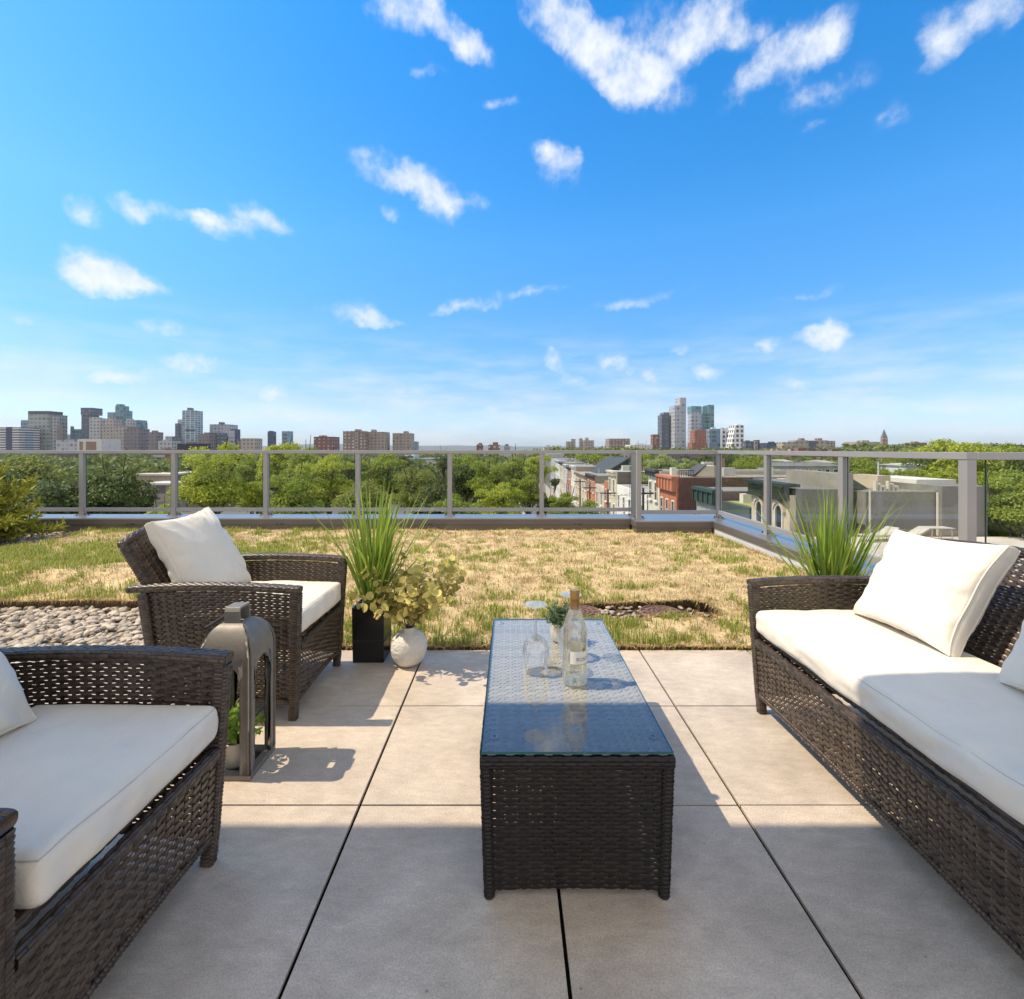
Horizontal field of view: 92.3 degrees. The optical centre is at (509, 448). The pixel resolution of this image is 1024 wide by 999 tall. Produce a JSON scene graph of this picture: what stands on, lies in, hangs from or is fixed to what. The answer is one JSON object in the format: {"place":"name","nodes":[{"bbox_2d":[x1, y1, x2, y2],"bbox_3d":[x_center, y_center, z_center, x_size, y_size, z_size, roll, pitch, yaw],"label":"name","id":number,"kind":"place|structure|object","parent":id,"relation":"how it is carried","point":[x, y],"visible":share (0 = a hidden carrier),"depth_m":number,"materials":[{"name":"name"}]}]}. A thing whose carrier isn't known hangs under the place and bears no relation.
{"place":"outdoors","nodes":[
{"label":"outdoors","id":0,"kind":"place"},
{"bbox_2d":[0,427,39,455],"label":"tower","id":1,"kind":"structure","parent":0,"point":[17,438],"depth_m":901.14,"materials":[{"name":"concrete"}]},
{"bbox_2d":[28,411,66,449],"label":"tower","id":2,"kind":"structure","parent":0,"point":[52,425],"depth_m":951.40,"materials":[{"name":"concrete"}]},
{"bbox_2d":[89,417,104,438],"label":"tower","id":3,"kind":"structure","parent":0,"point":[95,427],"depth_m":940.00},
{"bbox_2d":[102,417,122,438],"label":"tower","id":4,"kind":"structure","parent":0,"point":[108,427],"depth_m":930.00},
{"bbox_2d":[115,404,131,425],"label":"tower","id":5,"kind":"structure","parent":0,"point":[123,413],"depth_m":1052.20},
{"bbox_2d":[124,428,149,455],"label":"tower","id":6,"kind":"structure","parent":0,"point":[135,438],"depth_m":880.00,"materials":[{"name":"concrete"}]},
{"bbox_2d":[148,430,162,456],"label":"tower","id":7,"kind":"structure","parent":0,"point":[154,437],"depth_m":850.00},
{"bbox_2d":[182,408,202,443],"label":"tower","id":8,"kind":"structure","parent":0,"point":[192,423],"depth_m":950.00,"materials":[{"name":"concrete"}]},
{"bbox_2d":[212,429,239,455],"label":"tower","id":9,"kind":"structure","parent":0,"point":[233,435],"depth_m":888.00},
{"bbox_2d":[0,0,1023,446],"label":"sky","id":10,"kind":"structure","parent":0,"point":[525,223],"materials":[{"name":"blue"}]},
{"bbox_2d":[10,650,1023,998],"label":"terrace paving","id":11,"kind":"structure","parent":0,"point":[406,910],"depth_m":1.27,"materials":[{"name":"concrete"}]},
{"bbox_2d":[0,645,233,998],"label":"wicker armchair","id":12,"kind":"object","parent":11,"relation":"on","point":[202,779],"visible":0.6,"depth_m":1.17,"materials":[{"name":"wicker"}]},
{"bbox_2d":[0,704,217,908],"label":"seat cushion","id":13,"kind":"object","parent":12,"relation":"on","point":[81,785],"visible":0.94,"depth_m":1.05,"materials":[{"name":"beige fabric"}]},
{"bbox_2d":[0,651,36,735],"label":"throw pillow","id":14,"kind":"object","parent":13,"relation":"on","point":[16,711],"visible":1,"depth_m":1.18,"materials":[{"name":"beige fabric"}]},
{"bbox_2d":[117,518,347,720],"bbox_3d":[-1.247,0.733,2.315,0.772,0.806,0.619,0,0,0],"label":"wicker armchair","id":15,"kind":"object","parent":11,"relation":"on","point":[172,607],"visible":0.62,"depth_m":2.04,"materials":[{"name":"wicker"}]},
{"bbox_2d":[184,580,340,633],"bbox_3d":[-1.124,0.732,2.315,0.526,0.119,0.517,0,0,0],"label":"seat cushion","id":16,"kind":"object","parent":15,"relation":"on","point":[319,599],"visible":0.29,"depth_m":2.32,"materials":[{"name":"beige fabric"}]},
{"bbox_2d":[144,507,251,611],"bbox_3d":[-1.435,0.491,2.295,0.264,0.398,0.461,0,0,0],"label":"throw pillow","id":17,"kind":"object","parent":16,"relation":"on","point":[199,546],"visible":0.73,"depth_m":2.19,"materials":[{"name":"beige fabric"}]},
{"bbox_2d":[196,602,275,780],"bbox_3d":[-0.985,0.847,1.766,0.201,0.574,0.203,0,0,0],"label":"lantern","id":18,"kind":"object","parent":11,"relation":"on","point":[244,636],"visible":0.77,"depth_m":1.71,"materials":[{"name":"grey metal"}]},
{"bbox_2d":[225,699,265,768],"bbox_3d":[-0.979,1.014,1.786,0.250,0.223,0.180,0,0,34],"label":"potted herb","id":19,"kind":"object","parent":18,"relation":"in","point":[232,757],"visible":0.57,"depth_m":1.73,"materials":[{"name":"plant"}]},
{"bbox_2d":[299,473,449,662],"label":"potted grass","id":20,"kind":"object","parent":11,"relation":"on","point":[371,638],"depth_m":2.61,"materials":[{"name":"plant"}]},
{"bbox_2d":[349,550,466,666],"bbox_3d":[-0.536,0.837,2.639,0.591,0.593,0.601,0,0,0],"label":"eucalyptus vase","id":21,"kind":"object","parent":11,"relation":"on","point":[408,646],"visible":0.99,"depth_m":2.54,"materials":[{"name":"white ceramic"}]},
{"bbox_2d":[480,619,675,899],"bbox_3d":[0.169,0.947,1.713,0.496,0.374,0.975,0,0,0],"label":"coffee table","id":22,"kind":"object","parent":11,"relation":"on","point":[641,756],"visible":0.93,"depth_m":1.24,"materials":[{"name":"wicker"}]},
{"bbox_2d":[522,607,548,674],"bbox_3d":[0.088,0.646,1.685,0.094,0.226,0.094,0,0,0],"label":"wine glass","id":23,"kind":"object","parent":22,"relation":"on","point":[535,636],"visible":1,"depth_m":1.71,"materials":[{"name":"glass"}]},
{"bbox_2d":[544,600,573,641],"bbox_3d":[0.197,0.683,1.943,0.126,0.153,0.122,0,0,23],"label":"potted succulent","id":24,"kind":"object","parent":22,"relation":"on","point":[556,617],"visible":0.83,"depth_m":1.93,"materials":[{"name":"green plant"}]},
{"bbox_2d":[562,588,587,686],"bbox_3d":[0.211,0.608,1.602,0.082,0.300,0.082,0,0,0],"label":"wine bottle","id":25,"kind":"object","parent":22,"relation":"on","point":[578,655],"visible":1,"depth_m":1.62,"materials":[{"name":"clear glass"}]},
{"bbox_2d":[747,538,1023,959],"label":"wicker sofa","id":26,"kind":"object","parent":11,"relation":"on","point":[784,672],"visible":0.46,"depth_m":1.47,"materials":[{"name":"wicker"}]},
{"bbox_2d":[756,609,1023,824],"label":"seat cushion","id":27,"kind":"object","parent":26,"relation":"on","point":[961,718],"visible":0.91,"depth_m":1.40,"materials":[{"name":"beige fabric"}]},
{"bbox_2d":[853,529,1020,656],"bbox_3d":[1.523,0.500,1.803,0.258,0.376,0.444,0,0,0],"label":"throw pillow","id":28,"kind":"object","parent":27,"relation":"on","point":[938,594],"visible":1,"depth_m":1.69,"materials":[{"name":"beige fabric"}]},
{"bbox_2d":[996,620,1023,691],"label":"throw pillow","id":29,"kind":"object","parent":27,"relation":"on","point":[1011,673],"visible":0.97,"depth_m":1.38,"materials":[{"name":"beige fabric"}]},
{"bbox_2d":[523,496,544,513],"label":"street","id":30,"kind":"structure","parent":0,"point":[533,512],"depth_m":118.02,"materials":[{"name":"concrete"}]},
{"bbox_2d":[523,454,558,511],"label":"tree","id":31,"kind":"object","parent":30,"relation":"on","point":[533,461],"visible":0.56,"depth_m":69.31,"materials":[{"name":"green plant"}]},
{"bbox_2d":[547,474,578,513],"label":"tree","id":32,"kind":"object","parent":30,"relation":"on","point":[563,502],"visible":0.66,"depth_m":39.51,"materials":[{"name":"green plant"}]},
{"bbox_2d":[570,481,606,513],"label":"tree","id":33,"kind":"object","parent":30,"relation":"on","point":[588,503],"visible":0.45,"depth_m":35.82,"materials":[{"name":"green plant"}]},
{"bbox_2d":[66,454,1022,536],"bbox_3d":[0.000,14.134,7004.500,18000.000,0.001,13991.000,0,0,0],"label":"ground","id":34,"kind":"structure","parent":0,"point":[548,484],"depth_m":110.66,"materials":[{"name":"plant"}]},
{"bbox_2d":[0,454,77,511],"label":"tree","id":35,"kind":"object","parent":34,"relation":"on","point":[37,465],"visible":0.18,"depth_m":38.74,"materials":[{"name":"green plant"}]},
{"bbox_2d":[9,477,91,513],"bbox_3d":[-28.246,7.905,29.918,4.913,12.471,4.156,0,0,0],"label":"tree","id":36,"kind":"object","parent":34,"relation":"on","point":[62,498],"visible":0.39,"depth_m":29.22,"materials":[{"name":"green plant"}]},
{"bbox_2d":[81,408,102,438],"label":"tower","id":37,"kind":"structure","parent":34,"relation":"on","point":[87,414],"depth_m":980.00,"materials":[{"name":"concrete"}]},
{"bbox_2d":[77,439,123,455],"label":"apartment block","id":38,"kind":"structure","parent":34,"relation":"on","point":[98,444],"depth_m":430.00,"materials":[{"name":"concrete"}]},
{"bbox_2d":[68,455,156,513],"bbox_3d":[-25.964,7.045,31.784,3.906,14.192,4.655,0,0,0],"label":"tree","id":39,"kind":"object","parent":34,"relation":"on","point":[115,494],"visible":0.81,"depth_m":31.48,"materials":[{"name":"green plant"}]},
{"bbox_2d":[122,485,160,513],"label":"tree","id":40,"kind":"object","parent":34,"relation":"on","point":[149,501],"visible":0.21,"depth_m":40.29,"materials":[{"name":"green plant"}]},
{"bbox_2d":[135,471,203,507],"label":"school building","id":41,"kind":"structure","parent":34,"relation":"on","point":[162,481],"depth_m":115.79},
{"bbox_2d":[166,437,261,513],"bbox_3d":[-21.635,6.608,35.782,5.538,15.067,5.793,0,0,0],"label":"tree","id":42,"kind":"object","parent":34,"relation":"on","point":[213,483],"visible":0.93,"depth_m":34.73,"materials":[{"name":"green plant"}]},
{"bbox_2d":[234,459,260,513],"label":"tree","id":43,"kind":"object","parent":34,"relation":"on","point":[245,469],"visible":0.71,"depth_m":59.09,"materials":[{"name":"green plant"}]},
{"bbox_2d":[237,438,261,454],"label":"apartment block","id":44,"kind":"structure","parent":34,"relation":"on","point":[250,443],"depth_m":820.00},
{"bbox_2d":[236,467,282,513],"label":"tree","id":45,"kind":"object","parent":34,"relation":"on","point":[253,499],"visible":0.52,"depth_m":39.14,"materials":[{"name":"green plant"}]},
{"bbox_2d":[255,436,302,492],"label":"tree","id":46,"kind":"object","parent":34,"relation":"on","point":[275,460],"visible":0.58,"depth_m":53.72,"materials":[{"name":"green plant"}]},
{"bbox_2d":[259,461,325,513],"bbox_3d":[-15.701,7.514,35.794,4.730,13.253,4.877,0,0,0],"label":"tree","id":47,"kind":"object","parent":34,"relation":"on","point":[296,494],"visible":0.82,"depth_m":35.15,"materials":[{"name":"green plant"}]},
{"bbox_2d":[280,436,327,495],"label":"tree","id":48,"kind":"object","parent":34,"relation":"on","point":[304,458],"visible":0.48,"depth_m":50.96,"materials":[{"name":"green plant"}]},
{"bbox_2d":[295,448,353,513],"bbox_3d":[-16.432,7.042,43.931,5.586,14.198,5.306,0,0,-22],"label":"tree","id":49,"kind":"object","parent":34,"relation":"on","point":[335,483],"visible":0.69,"depth_m":42.95,"materials":[{"name":"green plant"}]},
{"bbox_2d":[314,435,339,459],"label":"housing slab","id":50,"kind":"structure","parent":34,"relation":"on","point":[323,442],"depth_m":600.00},
{"bbox_2d":[343,429,367,455],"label":"housing slab","id":51,"kind":"structure","parent":34,"relation":"on","point":[356,439],"depth_m":560.00,"materials":[{"name":"concrete"}]},
{"bbox_2d":[330,459,390,513],"bbox_3d":[-10.316,7.422,34.108,4.318,13.438,3.661,0,0,0],"label":"tree","id":52,"kind":"object","parent":34,"relation":"on","point":[343,499],"visible":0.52,"depth_m":33.34,"materials":[{"name":"green plant"}]},
{"bbox_2d":[368,430,389,457],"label":"housing slab","id":53,"kind":"structure","parent":34,"relation":"on","point":[378,440],"depth_m":570.00,"materials":[{"name":"concrete"}]},
{"bbox_2d":[353,448,409,506],"bbox_3d":[-12.572,7.037,47.749,5.952,14.209,5.758,0,0,0],"label":"tree","id":54,"kind":"object","parent":34,"relation":"on","point":[379,468],"visible":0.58,"depth_m":46.82,"materials":[{"name":"green plant"}]},
{"bbox_2d":[393,431,413,457],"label":"housing slab","id":55,"kind":"structure","parent":34,"relation":"on","point":[405,439],"depth_m":580.00,"materials":[{"name":"concrete"}]},
{"bbox_2d":[387,460,436,513],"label":"tree","id":56,"kind":"object","parent":34,"relation":"on","point":[408,491],"visible":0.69,"depth_m":41.28,"materials":[{"name":"green plant"}]},
{"bbox_2d":[412,456,463,513],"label":"tree","id":57,"kind":"object","parent":34,"relation":"on","point":[435,493],"visible":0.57,"depth_m":33.35,"materials":[{"name":"green plant"}]},
{"bbox_2d":[433,475,483,513],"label":"tree","id":58,"kind":"object","parent":34,"relation":"on","point":[458,503],"visible":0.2,"depth_m":30.05,"materials":[{"name":"green plant"}]},
{"bbox_2d":[444,461,478,504],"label":"tree","id":59,"kind":"object","parent":34,"relation":"on","point":[461,479],"visible":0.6,"depth_m":45.30,"materials":[{"name":"green plant"}]},
{"bbox_2d":[464,446,511,498],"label":"tree","id":60,"kind":"object","parent":34,"relation":"on","point":[487,478],"visible":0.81,"depth_m":43.17,"materials":[{"name":"green plant"}]},
{"bbox_2d":[474,468,525,513],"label":"tree","id":61,"kind":"object","parent":34,"relation":"on","point":[501,499],"visible":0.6,"depth_m":35.34,"materials":[{"name":"green plant"}]},
{"bbox_2d":[0,441,1023,502],"bbox_3d":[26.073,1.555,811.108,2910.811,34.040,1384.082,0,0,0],"label":"woods","id":62,"kind":"object","parent":34,"relation":"on","point":[137,463],"visible":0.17,"depth_m":170.48,"materials":[{"name":"green plant"}]},
{"bbox_2d":[499,443,530,504],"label":"tree","id":63,"kind":"object","parent":34,"relation":"on","point":[514,471],"visible":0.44,"depth_m":47.27,"materials":[{"name":"green plant"}]},
{"bbox_2d":[509,458,545,513],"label":"tree","id":64,"kind":"object","parent":34,"relation":"on","point":[530,492],"visible":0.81,"depth_m":43.33,"materials":[{"name":"green plant"}]},
{"bbox_2d":[574,469,599,507],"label":"row house","id":65,"kind":"structure","parent":34,"relation":"on","point":[581,476],"depth_m":96.30,"materials":[{"name":"paint"}]},
{"bbox_2d":[585,473,608,505],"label":"row house","id":66,"kind":"structure","parent":34,"relation":"on","point":[593,479],"depth_m":82.34,"materials":[{"name":"brick"}]},
{"bbox_2d":[569,465,630,506],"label":"row house","id":67,"kind":"structure","parent":34,"relation":"on","point":[583,468],"depth_m":106.56,"materials":[{"name":"brick"}]},
{"bbox_2d":[589,456,628,472],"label":"dark roofed hall","id":68,"kind":"structure","parent":34,"relation":"on","point":[610,463],"depth_m":97.21,"materials":[{"name":"metal"}]},
{"bbox_2d":[616,484,647,513],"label":"row house","id":69,"kind":"structure","parent":34,"relation":"on","point":[623,501],"depth_m":59.91,"materials":[{"name":"brick"}]},
{"bbox_2d":[641,448,677,481],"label":"tree","id":70,"kind":"object","parent":34,"relation":"on","point":[660,461],"visible":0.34,"depth_m":61.44,"materials":[{"name":"green plant"}]},
{"bbox_2d":[622,454,727,463],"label":"trees","id":71,"kind":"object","parent":34,"relation":"on","point":[681,456],"depth_m":170.00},
{"bbox_2d":[687,429,707,449],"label":"apartment block","id":72,"kind":"structure","parent":34,"relation":"on","point":[697,438],"depth_m":800.00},
{"bbox_2d":[706,428,720,448],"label":"office block","id":73,"kind":"structure","parent":34,"relation":"on","point":[713,437],"depth_m":820.00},
{"bbox_2d":[644,458,785,509],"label":"row house","id":74,"kind":"structure","parent":34,"relation":"on","point":[653,501],"depth_m":47.24,"materials":[{"name":"brick"}]},
{"bbox_2d":[655,464,785,509],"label":"row house","id":75,"kind":"structure","parent":34,"relation":"on","point":[675,491],"depth_m":41.62,"materials":[{"name":"brick"}]},
{"bbox_2d":[722,493,750,518],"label":"row house","id":76,"kind":"structure","parent":34,"relation":"on","point":[742,507],"depth_m":30.99,"materials":[{"name":"brick"}]},
{"bbox_2d":[691,478,785,509],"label":"row house","id":77,"kind":"structure","parent":34,"relation":"on","point":[704,497],"depth_m":34.40,"materials":[{"name":"brick"}]},
{"bbox_2d":[731,449,763,468],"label":"tree","id":78,"kind":"object","parent":34,"relation":"on","point":[745,465],"visible":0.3,"depth_m":57.18,"materials":[{"name":"green plant"}]},
{"bbox_2d":[743,479,837,536],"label":"stone hall","id":79,"kind":"structure","parent":34,"relation":"on","point":[780,513],"depth_m":24.65,"materials":[{"name":"stone"}]},
{"bbox_2d":[776,438,808,448],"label":"housing block","id":80,"kind":"structure","parent":34,"relation":"on","point":[801,442],"depth_m":646.00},
{"bbox_2d":[765,448,841,459],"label":"brick building","id":81,"kind":"structure","parent":34,"relation":"on","point":[806,449],"depth_m":240.00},
{"bbox_2d":[762,462,984,536],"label":"stucco building","id":82,"kind":"structure","parent":34,"relation":"on","point":[932,502],"depth_m":24.60,"materials":[{"name":"paint"}]},
{"bbox_2d":[815,537,1023,582],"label":"flat roof building","id":83,"kind":"structure","parent":34,"relation":"on","point":[1014,541],"depth_m":22.96,"materials":[{"name":"concrete"}]},
{"bbox_2d":[933,465,957,483],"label":"tree","id":84,"kind":"object","parent":34,"relation":"on","point":[950,474],"visible":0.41,"depth_m":49.68,"materials":[{"name":"green plant"}]},
{"bbox_2d":[909,438,1004,496],"bbox_3d":[56.814,7.286,61.837,12.299,17.368,11.681,0,0,17],"label":"tree","id":85,"kind":"object","parent":34,"relation":"on","point":[933,467],"visible":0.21,"depth_m":61.53,"materials":[{"name":"green plant"}]},
{"bbox_2d":[977,442,1023,536],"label":"tree","id":86,"kind":"object","parent":34,"relation":"on","point":[1012,465],"visible":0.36,"depth_m":55.07,"materials":[{"name":"green plant"}]},
{"bbox_2d":[981,469,1023,536],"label":"tree","id":87,"kind":"object","parent":34,"relation":"on","point":[1008,503],"visible":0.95,"depth_m":23.92,"materials":[{"name":"green plant"}]},
{"bbox_2d":[982,477,1023,536],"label":"tree","id":88,"kind":"object","parent":34,"relation":"on","point":[994,529],"visible":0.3,"depth_m":25.49,"materials":[{"name":"green plant"}]},
{"bbox_2d":[262,444,840,449],"bbox_3d":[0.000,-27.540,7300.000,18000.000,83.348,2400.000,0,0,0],"label":"hills","id":89,"kind":"structure","parent":0,"point":[450,447],"depth_m":6568.80,"materials":[{"name":"plant"}]},
{"bbox_2d":[606,465,647,513],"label":"row house","id":90,"kind":"structure","parent":0,"point":[621,476],"depth_m":65.62,"materials":[{"name":"paint"}]},
{"bbox_2d":[597,605,709,620],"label":"trench gravel","id":91,"kind":"structure","parent":0,"point":[611,612],"depth_m":3.41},
{"bbox_2d":[639,605,681,616],"bbox_3d":[1.020,1.112,3.330,0.290,0.020,0.290,0,0,0],"label":"drain cover","id":92,"kind":"object","parent":91,"relation":"on","point":[647,610],"visible":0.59,"depth_m":3.36,"materials":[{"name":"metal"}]},
{"bbox_2d":[658,412,668,448],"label":"tower","id":93,"kind":"structure","parent":0,"point":[663,425],"depth_m":952.00,"materials":[{"name":"concrete"}]},
{"bbox_2d":[669,398,685,448],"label":"tower","id":94,"kind":"structure","parent":0,"point":[677,424],"depth_m":933.00,"materials":[{"name":"concrete"}]},
{"bbox_2d":[687,406,700,442],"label":"tower","id":95,"kind":"structure","parent":0,"point":[694,417],"depth_m":961.00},
{"bbox_2d":[701,405,713,429],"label":"tower","id":96,"kind":"structure","parent":0,"point":[707,416],"depth_m":973.79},
{"bbox_2d":[726,424,743,456],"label":"grid building","id":97,"kind":"structure","parent":0,"point":[735,436],"depth_m":780.00,"materials":[{"name":"concrete"}]},
{"bbox_2d":[758,462,837,471],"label":"house","id":98,"kind":"structure","parent":0,"point":[825,466],"depth_m":90.00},
{"bbox_2d":[753,485,917,608],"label":"potted grass","id":99,"kind":"object","parent":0,"point":[835,555],"depth_m":2.44,"materials":[{"name":"plant"}]},
{"bbox_2d":[977,452,1023,592],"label":"glass railing","id":100,"kind":"object","parent":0,"point":[985,456],"visible":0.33,"depth_m":2.99,"materials":[{"name":"grey metal"}]},
{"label":"roof deck","id":101,"kind":"structure","parent":0,"visible":0},
{"bbox_2d":[0,531,162,647],"bbox_3d":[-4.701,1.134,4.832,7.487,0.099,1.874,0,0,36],"label":"gravel","id":102,"kind":"structure","parent":101,"relation":"on","point":[30,627],"depth_m":3.13,"materials":[{"name":"gravel"}]},
{"bbox_2d":[0,461,68,541],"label":"juniper bush","id":103,"kind":"object","parent":102,"relation":"on","point":[16,521],"visible":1,"depth_m":5.93,"materials":[{"name":"plant"}]},
{"bbox_2d":[0,526,965,651],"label":"lawn","id":104,"kind":"structure","parent":101,"relation":"on","point":[633,568],"depth_m":4.18,"materials":[{"name":"plant"}]},
{"bbox_3d":[-2.000,7.909,1.500,18.000,12.450,11.000,0,0,0],"label":"apartment building","id":105,"kind":"object","parent":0,"visible":0},
{"bbox_2d":[31,514,630,533],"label":"parapet","id":106,"kind":"structure","parent":105,"relation":"on","point":[482,522],"depth_m":6.61,"materials":[{"name":"metal"}]},
{"bbox_2d":[0,450,635,515],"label":"glass railing","id":107,"kind":"object","parent":106,"relation":"on","point":[83,509],"visible":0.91,"depth_m":6.88,"materials":[{"name":"grey metal"}]},
{"bbox_2d":[624,514,712,533],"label":"parapet","id":108,"kind":"structure","parent":105,"relation":"on","point":[670,523],"depth_m":6.35,"materials":[{"name":"metal"}]},
{"bbox_2d":[632,450,716,518],"bbox_3d":[2.248,0.478,6.620,1.183,0.912,0.110,0,0,0],"label":"glass railing","id":109,"kind":"object","parent":108,"relation":"on","point":[639,511],"visible":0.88,"depth_m":6.59,"materials":[{"name":"grey metal"}]},
{"bbox_2d":[694,514,1021,649],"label":"parapet","id":110,"kind":"structure","parent":105,"relation":"on","point":[750,536],"depth_m":5.29,"materials":[{"name":"metal"}]},
{"bbox_2d":[713,450,976,563],"bbox_3d":[2.810,0.478,4.820,0.110,0.912,3.750,0,0,0],"label":"glass railing","id":111,"kind":"object","parent":110,"relation":"on","point":[967,496],"visible":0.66,"depth_m":4.11,"materials":[{"name":"grey metal"}]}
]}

